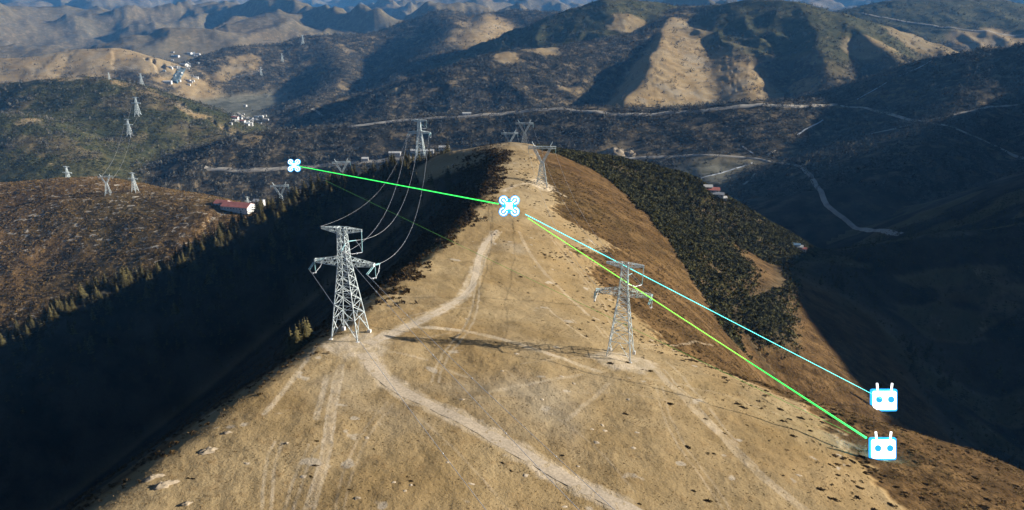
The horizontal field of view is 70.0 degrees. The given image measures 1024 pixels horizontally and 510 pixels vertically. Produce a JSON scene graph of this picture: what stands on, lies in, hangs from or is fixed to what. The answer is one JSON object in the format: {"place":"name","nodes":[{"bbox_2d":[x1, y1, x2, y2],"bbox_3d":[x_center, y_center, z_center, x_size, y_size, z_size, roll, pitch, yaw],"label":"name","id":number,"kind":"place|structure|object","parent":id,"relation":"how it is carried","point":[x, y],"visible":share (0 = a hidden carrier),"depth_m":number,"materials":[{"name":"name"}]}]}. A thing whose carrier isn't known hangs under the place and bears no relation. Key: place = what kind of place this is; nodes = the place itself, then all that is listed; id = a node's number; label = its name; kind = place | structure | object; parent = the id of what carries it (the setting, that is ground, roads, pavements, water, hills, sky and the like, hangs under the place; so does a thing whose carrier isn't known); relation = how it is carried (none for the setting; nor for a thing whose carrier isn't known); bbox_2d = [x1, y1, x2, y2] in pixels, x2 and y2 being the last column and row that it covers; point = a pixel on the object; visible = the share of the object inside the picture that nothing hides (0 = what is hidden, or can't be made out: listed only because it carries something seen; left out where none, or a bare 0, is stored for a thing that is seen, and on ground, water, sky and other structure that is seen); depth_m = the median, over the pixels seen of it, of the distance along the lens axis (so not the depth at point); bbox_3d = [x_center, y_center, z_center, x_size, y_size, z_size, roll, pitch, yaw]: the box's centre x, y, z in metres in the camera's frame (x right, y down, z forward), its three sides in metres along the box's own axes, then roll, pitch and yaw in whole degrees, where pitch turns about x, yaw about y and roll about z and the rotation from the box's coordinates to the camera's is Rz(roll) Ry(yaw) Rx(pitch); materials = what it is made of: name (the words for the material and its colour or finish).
{"place":"outdoors","nodes":[
{"label":"outdoors","id":0,"kind":"place"},
{"bbox_2d":[171,67,185,83],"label":"village buildings","id":1,"kind":"structure","parent":0,"point":[176,77],"depth_m":3080.76,"materials":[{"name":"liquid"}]},
{"bbox_2d":[288,159,300,171],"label":"drone","id":2,"kind":"object","parent":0,"point":[294,165],"visible":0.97,"depth_m":448.20,"materials":[{"name":"white"}]},
{"bbox_2d":[204,156,414,172],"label":"road","id":3,"kind":"structure","parent":0,"point":[271,168],"depth_m":1601.72,"materials":[{"name":"asphalt"}]},
{"bbox_2d":[298,166,498,203],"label":"light beam","id":4,"kind":"structure","parent":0,"point":[407,186],"depth_m":306.50,"materials":[{"name":"green"}]},
{"bbox_2d":[363,230,497,345],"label":"dirt path","id":5,"kind":"structure","parent":0,"point":[462,296],"depth_m":262.34,"materials":[{"name":"soil"}]},
{"bbox_2d":[357,352,641,509],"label":"dirt path","id":6,"kind":"structure","parent":0,"point":[559,474],"depth_m":176.62,"materials":[{"name":"soil"}]},
{"bbox_2d":[499,195,519,216],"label":"drone","id":7,"kind":"object","parent":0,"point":[508,205],"visible":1,"depth_m":244.08,"materials":[{"name":"white"}]},
{"bbox_2d":[0,0,1023,509],"bbox_3d":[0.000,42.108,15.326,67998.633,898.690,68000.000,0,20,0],"label":"terrain","id":8,"kind":"structure","parent":0,"point":[60,450],"depth_m":561.32,"materials":[{"name":"plant"}]},
{"bbox_2d":[0,334,7,347],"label":"conifer tree","id":9,"kind":"object","parent":8,"relation":"on","point":[3,342],"visible":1,"depth_m":479.73,"materials":[{"name":"green plant"}]},
{"bbox_2d":[4,325,12,339],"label":"conifer tree","id":10,"kind":"object","parent":8,"relation":"on","point":[8,335],"visible":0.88,"depth_m":508.20,"materials":[{"name":"green plant"}]},
{"bbox_2d":[13,322,20,335],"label":"conifer tree","id":11,"kind":"object","parent":8,"relation":"on","point":[16,332],"visible":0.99,"depth_m":494.24,"materials":[{"name":"green plant"}]},
{"bbox_2d":[23,325,32,338],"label":"conifer tree","id":12,"kind":"object","parent":8,"relation":"on","point":[27,333],"visible":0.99,"depth_m":486.50,"materials":[{"name":"green plant"}]},
{"bbox_2d":[47,306,55,322],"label":"conifer tree","id":13,"kind":"object","parent":8,"relation":"on","point":[51,316],"visible":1,"depth_m":500.93,"materials":[{"name":"green plant"}]},
{"bbox_2d":[53,309,60,322],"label":"conifer tree","id":14,"kind":"object","parent":8,"relation":"on","point":[56,317],"visible":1,"depth_m":502.40,"materials":[{"name":"green plant"}]},
{"bbox_2d":[53,300,62,315],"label":"conifer tree","id":15,"kind":"object","parent":8,"relation":"on","point":[58,310],"visible":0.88,"depth_m":509.54,"materials":[{"name":"green plant"}]},
{"bbox_2d":[62,301,72,316],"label":"conifer tree","id":16,"kind":"object","parent":8,"relation":"on","point":[67,310],"visible":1,"depth_m":508.12,"materials":[{"name":"green plant"}]},
{"bbox_2d":[69,298,79,312],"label":"conifer tree","id":17,"kind":"object","parent":8,"relation":"on","point":[73,307],"visible":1,"depth_m":511.11,"materials":[{"name":"green plant"}]},
{"bbox_2d":[76,286,84,300],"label":"conifer tree","id":18,"kind":"object","parent":8,"relation":"on","point":[79,297],"visible":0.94,"depth_m":525.82,"materials":[{"name":"green plant"}]},
{"bbox_2d":[76,282,88,299],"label":"conifer tree","id":19,"kind":"object","parent":8,"relation":"on","point":[83,293],"visible":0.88,"depth_m":529.51,"materials":[{"name":"green plant"}]},
{"bbox_2d":[84,280,91,294],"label":"conifer tree","id":20,"kind":"object","parent":8,"relation":"on","point":[86,288],"visible":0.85,"depth_m":549.31,"materials":[{"name":"green plant"}]},
{"bbox_2d":[87,332,96,345],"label":"conifer tree","id":21,"kind":"object","parent":8,"relation":"on","point":[92,341],"visible":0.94,"depth_m":495.65,"materials":[{"name":"green plant"}]},
{"bbox_2d":[99,294,105,307],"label":"conifer tree","id":22,"kind":"object","parent":8,"relation":"on","point":[102,303],"visible":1,"depth_m":520.12,"materials":[{"name":"green plant"}]},
{"bbox_2d":[98,174,111,195],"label":"transmission tower","id":23,"kind":"structure","parent":8,"relation":"on","point":[100,176],"depth_m":1051.31,"materials":[{"name":"metal"}]},
{"bbox_2d":[104,292,115,308],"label":"conifer tree","id":24,"kind":"object","parent":8,"relation":"on","point":[110,301],"visible":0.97,"depth_m":521.49,"materials":[{"name":"green plant"}]},
{"bbox_2d":[114,285,121,296],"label":"conifer tree","id":25,"kind":"object","parent":8,"relation":"on","point":[117,293],"visible":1,"depth_m":530.44,"materials":[{"name":"green plant"}]},
{"bbox_2d":[118,268,129,285],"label":"conifer tree","id":26,"kind":"object","parent":8,"relation":"on","point":[123,275],"visible":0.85,"depth_m":539.09,"materials":[{"name":"green plant"}]},
{"bbox_2d":[120,272,129,290],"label":"conifer tree","id":27,"kind":"object","parent":8,"relation":"on","point":[124,282],"visible":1,"depth_m":535.40,"materials":[{"name":"green plant"}]},
{"bbox_2d":[0,176,266,332],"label":"heath bushes","id":28,"kind":"object","parent":8,"relation":"on","point":[127,184],"visible":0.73,"depth_m":987.87,"materials":[{"name":"plant"}]},
{"bbox_2d":[128,173,138,192],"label":"transmission tower","id":29,"kind":"structure","parent":8,"relation":"on","point":[132,180],"depth_m":1062.11,"materials":[{"name":"metal"}]},
{"bbox_2d":[0,76,269,181],"bbox_3d":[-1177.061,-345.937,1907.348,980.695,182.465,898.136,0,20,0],"label":"hillside scrub","id":30,"kind":"object","parent":8,"relation":"on","point":[92,139],"visible":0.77,"depth_m":1843.52,"materials":[{"name":"plant"}]},
{"bbox_2d":[132,97,140,116],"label":"transmission tower","id":31,"kind":"structure","parent":8,"relation":"on","point":[134,102],"depth_m":1907.75,"materials":[{"name":"metal"}]},
{"bbox_2d":[138,265,145,277],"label":"conifer tree","id":32,"kind":"object","parent":8,"relation":"on","point":[141,272],"visible":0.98,"depth_m":553.90,"materials":[{"name":"green plant"}]},
{"bbox_2d":[146,273,153,288],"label":"conifer tree","id":33,"kind":"object","parent":8,"relation":"on","point":[149,282],"visible":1,"depth_m":537.02,"materials":[{"name":"green plant"}]},
{"bbox_2d":[140,473,164,482],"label":"rock","id":34,"kind":"object","parent":8,"relation":"on","point":[151,477],"visible":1,"depth_m":153.28,"materials":[{"name":"stone"}]},
{"bbox_2d":[154,260,162,273],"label":"conifer tree","id":35,"kind":"object","parent":8,"relation":"on","point":[158,268],"visible":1,"depth_m":551.24,"materials":[{"name":"green plant"}]},
{"bbox_2d":[152,480,179,489],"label":"rock","id":36,"kind":"object","parent":8,"relation":"on","point":[162,485],"visible":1,"depth_m":150.86,"materials":[{"name":"stone"}]},
{"bbox_2d":[166,264,172,277],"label":"conifer tree","id":37,"kind":"object","parent":8,"relation":"on","point":[168,275],"visible":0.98,"depth_m":546.30,"materials":[{"name":"green plant"}]},
{"bbox_2d":[170,248,178,261],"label":"conifer tree","id":38,"kind":"object","parent":8,"relation":"on","point":[175,254],"visible":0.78,"depth_m":581.55,"materials":[{"name":"green plant"}]},
{"bbox_2d":[180,252,188,265],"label":"conifer tree","id":39,"kind":"object","parent":8,"relation":"on","point":[183,258],"visible":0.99,"depth_m":556.68,"materials":[{"name":"green plant"}]},
{"bbox_2d":[178,501,192,505],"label":"rock","id":40,"kind":"object","parent":8,"relation":"on","point":[186,503],"visible":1,"depth_m":146.46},
{"bbox_2d":[187,242,195,258],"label":"conifer tree","id":41,"kind":"object","parent":8,"relation":"on","point":[191,252],"visible":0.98,"depth_m":566.23,"materials":[{"name":"green plant"}]},
{"bbox_2d":[199,242,206,254],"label":"conifer tree","id":42,"kind":"object","parent":8,"relation":"on","point":[202,251],"visible":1,"depth_m":568.18,"materials":[{"name":"green plant"}]},
{"bbox_2d":[197,446,217,454],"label":"rock","id":43,"kind":"object","parent":8,"relation":"on","point":[208,450],"visible":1,"depth_m":162.50,"materials":[{"name":"stone"}]},
{"bbox_2d":[215,238,220,251],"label":"conifer tree","id":44,"kind":"object","parent":8,"relation":"on","point":[217,248],"visible":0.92,"depth_m":566.59,"materials":[{"name":"green plant"}]},
{"bbox_2d":[215,225,224,240],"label":"conifer tree","id":45,"kind":"object","parent":8,"relation":"on","point":[220,233],"visible":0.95,"depth_m":579.83,"materials":[{"name":"green plant"}]},
{"bbox_2d":[213,199,228,205],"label":"factory hall","id":46,"kind":"structure","parent":8,"relation":"on","point":[217,202],"depth_m":1010.10,"materials":[{"name":"red paint"}]},
{"bbox_2d":[217,241,225,255],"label":"conifer tree","id":47,"kind":"object","parent":8,"relation":"on","point":[222,251],"visible":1,"depth_m":564.41,"materials":[{"name":"green plant"}]},
{"bbox_2d":[220,220,226,234],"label":"conifer tree","id":48,"kind":"object","parent":8,"relation":"on","point":[223,228],"visible":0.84,"depth_m":591.37,"materials":[{"name":"green plant"}]},
{"bbox_2d":[225,239,232,254],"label":"conifer tree","id":49,"kind":"object","parent":8,"relation":"on","point":[227,250],"visible":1,"depth_m":565.69,"materials":[{"name":"green plant"}]},
{"bbox_2d":[225,230,233,241],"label":"conifer tree","id":50,"kind":"object","parent":8,"relation":"on","point":[228,236],"visible":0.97,"depth_m":577.16,"materials":[{"name":"green plant"}]},
{"bbox_2d":[220,201,255,213],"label":"factory hall","id":51,"kind":"structure","parent":8,"relation":"on","point":[235,207],"depth_m":995.69,"materials":[{"name":"red paint"}]},
{"bbox_2d":[254,212,261,225],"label":"conifer tree","id":52,"kind":"object","parent":8,"relation":"on","point":[257,221],"visible":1,"depth_m":590.81,"materials":[{"name":"green plant"}]},
{"bbox_2d":[261,212,268,224],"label":"conifer tree","id":53,"kind":"object","parent":8,"relation":"on","point":[264,220],"visible":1,"depth_m":592.35,"materials":[{"name":"green plant"}]},
{"bbox_2d":[267,195,276,207],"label":"conifer tree","id":54,"kind":"object","parent":8,"relation":"on","point":[273,203],"visible":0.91,"depth_m":607.52,"materials":[{"name":"green plant"}]},
{"bbox_2d":[270,182,288,198],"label":"transmission tower","id":55,"kind":"structure","parent":8,"relation":"on","point":[273,185],"depth_m":677.16,"materials":[{"name":"metal"}]},
{"bbox_2d":[275,212,284,228],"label":"conifer tree","id":56,"kind":"object","parent":8,"relation":"on","point":[277,221],"visible":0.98,"depth_m":587.64,"materials":[{"name":"green plant"}]},
{"bbox_2d":[60,142,506,509],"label":"dwarf shrubs","id":57,"kind":"object","parent":8,"relation":"on","point":[122,467],"visible":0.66,"depth_m":240.19,"materials":[{"name":"brown plant"}]},
{"bbox_2d":[278,198,288,216],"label":"conifer tree","id":58,"kind":"object","parent":8,"relation":"on","point":[282,210],"visible":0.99,"depth_m":598.66,"materials":[{"name":"green plant"}]},
{"bbox_2d":[284,327,292,355],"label":"conifer tree","id":59,"kind":"object","parent":8,"relation":"on","point":[288,343],"visible":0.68,"depth_m":248.87,"materials":[{"name":"green plant"}]},
{"bbox_2d":[288,324,303,354],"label":"conifer tree","id":60,"kind":"object","parent":8,"relation":"on","point":[296,345],"visible":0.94,"depth_m":235.22,"materials":[{"name":"green plant"}]},
{"bbox_2d":[291,196,300,211],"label":"conifer tree","id":61,"kind":"object","parent":8,"relation":"on","point":[296,207],"visible":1,"depth_m":603.33,"materials":[{"name":"green plant"}]},
{"bbox_2d":[299,178,309,195],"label":"conifer tree","id":62,"kind":"object","parent":8,"relation":"on","point":[303,188],"visible":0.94,"depth_m":622.46,"materials":[{"name":"green plant"}]},
{"bbox_2d":[301,321,312,344],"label":"conifer tree","id":63,"kind":"object","parent":8,"relation":"on","point":[307,338],"visible":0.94,"depth_m":237.35,"materials":[{"name":"green plant"}]},
{"bbox_2d":[309,182,316,194],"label":"conifer tree","id":64,"kind":"object","parent":8,"relation":"on","point":[312,190],"visible":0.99,"depth_m":620.03,"materials":[{"name":"green plant"}]},
{"bbox_2d":[327,187,335,201],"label":"conifer tree","id":65,"kind":"object","parent":8,"relation":"on","point":[331,196],"visible":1,"depth_m":611.73,"materials":[{"name":"green plant"}]},
{"bbox_2d":[332,159,350,171],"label":"transmission tower","id":66,"kind":"structure","parent":8,"relation":"on","point":[345,162],"depth_m":671.80,"materials":[{"name":"metal"}]},
{"bbox_2d":[338,205,344,217],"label":"conifer tree","id":67,"kind":"object","parent":8,"relation":"on","point":[341,212],"visible":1,"depth_m":598.43,"materials":[{"name":"green plant"}]},
{"bbox_2d":[309,226,379,342],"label":"transmission tower","id":68,"kind":"structure","parent":8,"relation":"on","point":[341,262],"depth_m":217.57,"materials":[{"name":"metal"}]},
{"bbox_2d":[309,269,485,509],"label":"power line","id":69,"kind":"object","parent":68,"relation":"attached to","point":[404,402],"visible":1,"depth_m":146.61,"materials":[{"name":"metal"}]},
{"bbox_2d":[343,253,578,509],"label":"power line","id":70,"kind":"object","parent":68,"relation":"attached to","point":[468,393],"visible":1,"depth_m":142.00,"materials":[{"name":"metal"}]},
{"bbox_2d":[376,284,614,509],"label":"power line","id":71,"kind":"object","parent":68,"relation":"attached to","point":[492,397],"visible":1,"depth_m":150.53,"materials":[{"name":"metal"}]},
{"bbox_2d":[342,171,348,187],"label":"conifer tree","id":72,"kind":"object","parent":8,"relation":"on","point":[344,182],"visible":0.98,"depth_m":624.48,"materials":[{"name":"green plant"}]},
{"bbox_2d":[384,166,390,179],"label":"conifer tree","id":73,"kind":"object","parent":8,"relation":"on","point":[387,175],"visible":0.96,"depth_m":618.18,"materials":[{"name":"green plant"}]},
{"bbox_2d":[388,151,400,156],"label":"roadside shed","id":74,"kind":"structure","parent":8,"relation":"on","point":[397,153],"depth_m":1626.92,"materials":[{"name":"white paint"}]},
{"bbox_2d":[274,143,515,361],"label":"crest scrub","id":75,"kind":"object","parent":8,"relation":"on","point":[455,216],"visible":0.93,"depth_m":405.55,"materials":[{"name":"green plant"}]},
{"bbox_2d":[391,154,398,167],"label":"conifer tree","id":76,"kind":"object","parent":8,"relation":"on","point":[394,162],"visible":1,"depth_m":635.87,"materials":[{"name":"green plant"}]},
{"bbox_2d":[393,169,397,182],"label":"conifer tree","id":77,"kind":"object","parent":8,"relation":"on","point":[395,176],"visible":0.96,"depth_m":608.54,"materials":[{"name":"green plant"}]},
{"bbox_2d":[407,119,430,161],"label":"transmission tower","id":78,"kind":"structure","parent":8,"relation":"on","point":[420,135],"depth_m":621.26,"materials":[{"name":"metal"}]},
{"bbox_2d":[410,149,433,153],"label":"roadside shed","id":79,"kind":"structure","parent":8,"relation":"on","point":[413,151],"depth_m":1636.56,"materials":[{"name":"white paint"}]},
{"bbox_2d":[82,204,906,509],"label":"grass tufts","id":80,"kind":"object","parent":8,"relation":"on","point":[502,412],"visible":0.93,"depth_m":188.89,"materials":[{"name":"plant"}]},
{"bbox_2d":[501,130,517,141],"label":"transmission tower","id":81,"kind":"structure","parent":8,"relation":"on","point":[510,133],"depth_m":799.29,"materials":[{"name":"metal"}]},
{"bbox_2d":[0,0,1023,203],"bbox_3d":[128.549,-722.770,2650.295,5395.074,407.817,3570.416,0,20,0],"label":"woods","id":82,"kind":"object","parent":8,"relation":"on","point":[792,161],"visible":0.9,"depth_m":1750.38,"materials":[{"name":"plant"}]},
{"bbox_2d":[0,143,1023,500],"bbox_3d":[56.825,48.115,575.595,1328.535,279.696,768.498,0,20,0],"label":"conifer wood","id":83,"kind":"object","parent":8,"relation":"on","point":[112,283],"visible":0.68,"depth_m":559.62,"materials":[{"name":"plant"}]},
{"bbox_2d":[518,120,533,142],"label":"transmission tower","id":84,"kind":"structure","parent":8,"relation":"on","point":[525,139],"depth_m":760.54,"materials":[{"name":"metal"}]},
{"bbox_2d":[528,142,555,187],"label":"transmission tower","id":85,"kind":"structure","parent":8,"relation":"on","point":[543,160],"depth_m":489.51,"materials":[{"name":"metal"}]},
{"bbox_2d":[603,147,624,155],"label":"gravel heap","id":86,"kind":"object","parent":8,"relation":"on","point":[616,151],"visible":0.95,"depth_m":1595.45,"materials":[{"name":"gravel"}]},
{"bbox_2d":[593,261,652,362],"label":"transmission tower","id":87,"kind":"structure","parent":8,"relation":"on","point":[620,298],"depth_m":228.64,"materials":[{"name":"metal"}]},
{"bbox_2d":[624,149,635,156],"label":"gravel heap","id":88,"kind":"object","parent":8,"relation":"on","point":[629,153],"visible":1,"depth_m":1594.24,"materials":[{"name":"gravel"}]},
{"bbox_2d":[536,144,821,359],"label":"scrub wood","id":89,"kind":"object","parent":8,"relation":"on","point":[660,212],"visible":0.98,"depth_m":604.77,"materials":[{"name":"plant"}]},
{"bbox_2d":[706,187,720,191],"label":"building","id":90,"kind":"structure","parent":8,"relation":"on","point":[715,189],"depth_m":696.65,"materials":[{"name":"red paint"}]},
{"bbox_2d":[711,192,724,198],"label":"building","id":91,"kind":"structure","parent":8,"relation":"on","point":[720,195],"depth_m":693.38,"materials":[{"name":"white paint"}]},
{"bbox_2d":[472,157,1023,508],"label":"shrub mats","id":92,"kind":"object","parent":8,"relation":"on","point":[820,444],"visible":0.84,"depth_m":323.85,"materials":[{"name":"brown plant"}]},
{"bbox_2d":[869,431,895,459],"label":"remote controller","id":93,"kind":"object","parent":8,"relation":"on","point":[882,448],"visible":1,"depth_m":197.34,"materials":[{"name":"white"}]},
{"bbox_2d":[870,383,896,410],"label":"remote controller","id":94,"kind":"object","parent":8,"relation":"on","point":[887,401],"visible":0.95,"depth_m":475.13,"materials":[{"name":"white"}]},
{"bbox_2d":[754,189,1023,464],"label":"mountain scrub","id":95,"kind":"object","parent":8,"relation":"on","point":[991,443],"visible":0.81,"depth_m":648.06,"materials":[{"name":"plant"}]},
{"bbox_2d":[937,375,947,390],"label":"conifer tree","id":96,"kind":"object","parent":8,"relation":"on","point":[941,385],"visible":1,"depth_m":572.78,"materials":[{"name":"green plant"}]},
{"bbox_2d":[1008,451,1014,465],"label":"conifer tree","id":97,"kind":"object","parent":8,"relation":"on","point":[1012,457],"visible":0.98,"depth_m":528.81,"materials":[{"name":"green plant"}]},
{"bbox_2d":[325,180,846,431],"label":"light beam","id":98,"kind":"structure","parent":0,"point":[616,320],"depth_m":256.81,"materials":[{"name":"green"}]},
{"bbox_2d":[348,103,836,126],"bbox_3d":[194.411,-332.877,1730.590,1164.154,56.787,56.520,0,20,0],"label":"road","id":99,"kind":"structure","parent":0,"point":[640,114],"depth_m":1720.23,"materials":[{"name":"asphalt"}]},
{"bbox_2d":[528,218,866,438],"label":"light beam","id":100,"kind":"structure","parent":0,"point":[862,435],"depth_m":213.57,"materials":[{"name":"green"}]},
{"bbox_2d":[525,214,880,398],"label":"light beam","id":101,"kind":"structure","parent":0,"point":[687,298],"depth_m":315.38,"materials":[{"name":"teal"}]},
{"bbox_2d":[701,162,752,178],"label":"path","id":102,"kind":"structure","parent":0,"point":[727,170],"depth_m":1478.33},
{"bbox_2d":[625,154,903,235],"bbox_3d":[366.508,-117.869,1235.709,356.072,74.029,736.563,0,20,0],"label":"road","id":103,"kind":"structure","parent":0,"point":[828,206],"depth_m":1111.66,"materials":[{"name":"asphalt"}]},
{"bbox_2d":[840,105,1023,158],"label":"road","id":104,"kind":"structure","parent":0,"point":[903,117],"depth_m":1520.09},
{"bbox_2d":[862,12,1021,35],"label":"road","id":105,"kind":"structure","parent":0,"point":[942,27],"depth_m":3340.82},
{"bbox_2d":[933,103,1020,118],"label":"road","id":106,"kind":"structure","parent":0,"point":[984,108],"depth_m":1487.22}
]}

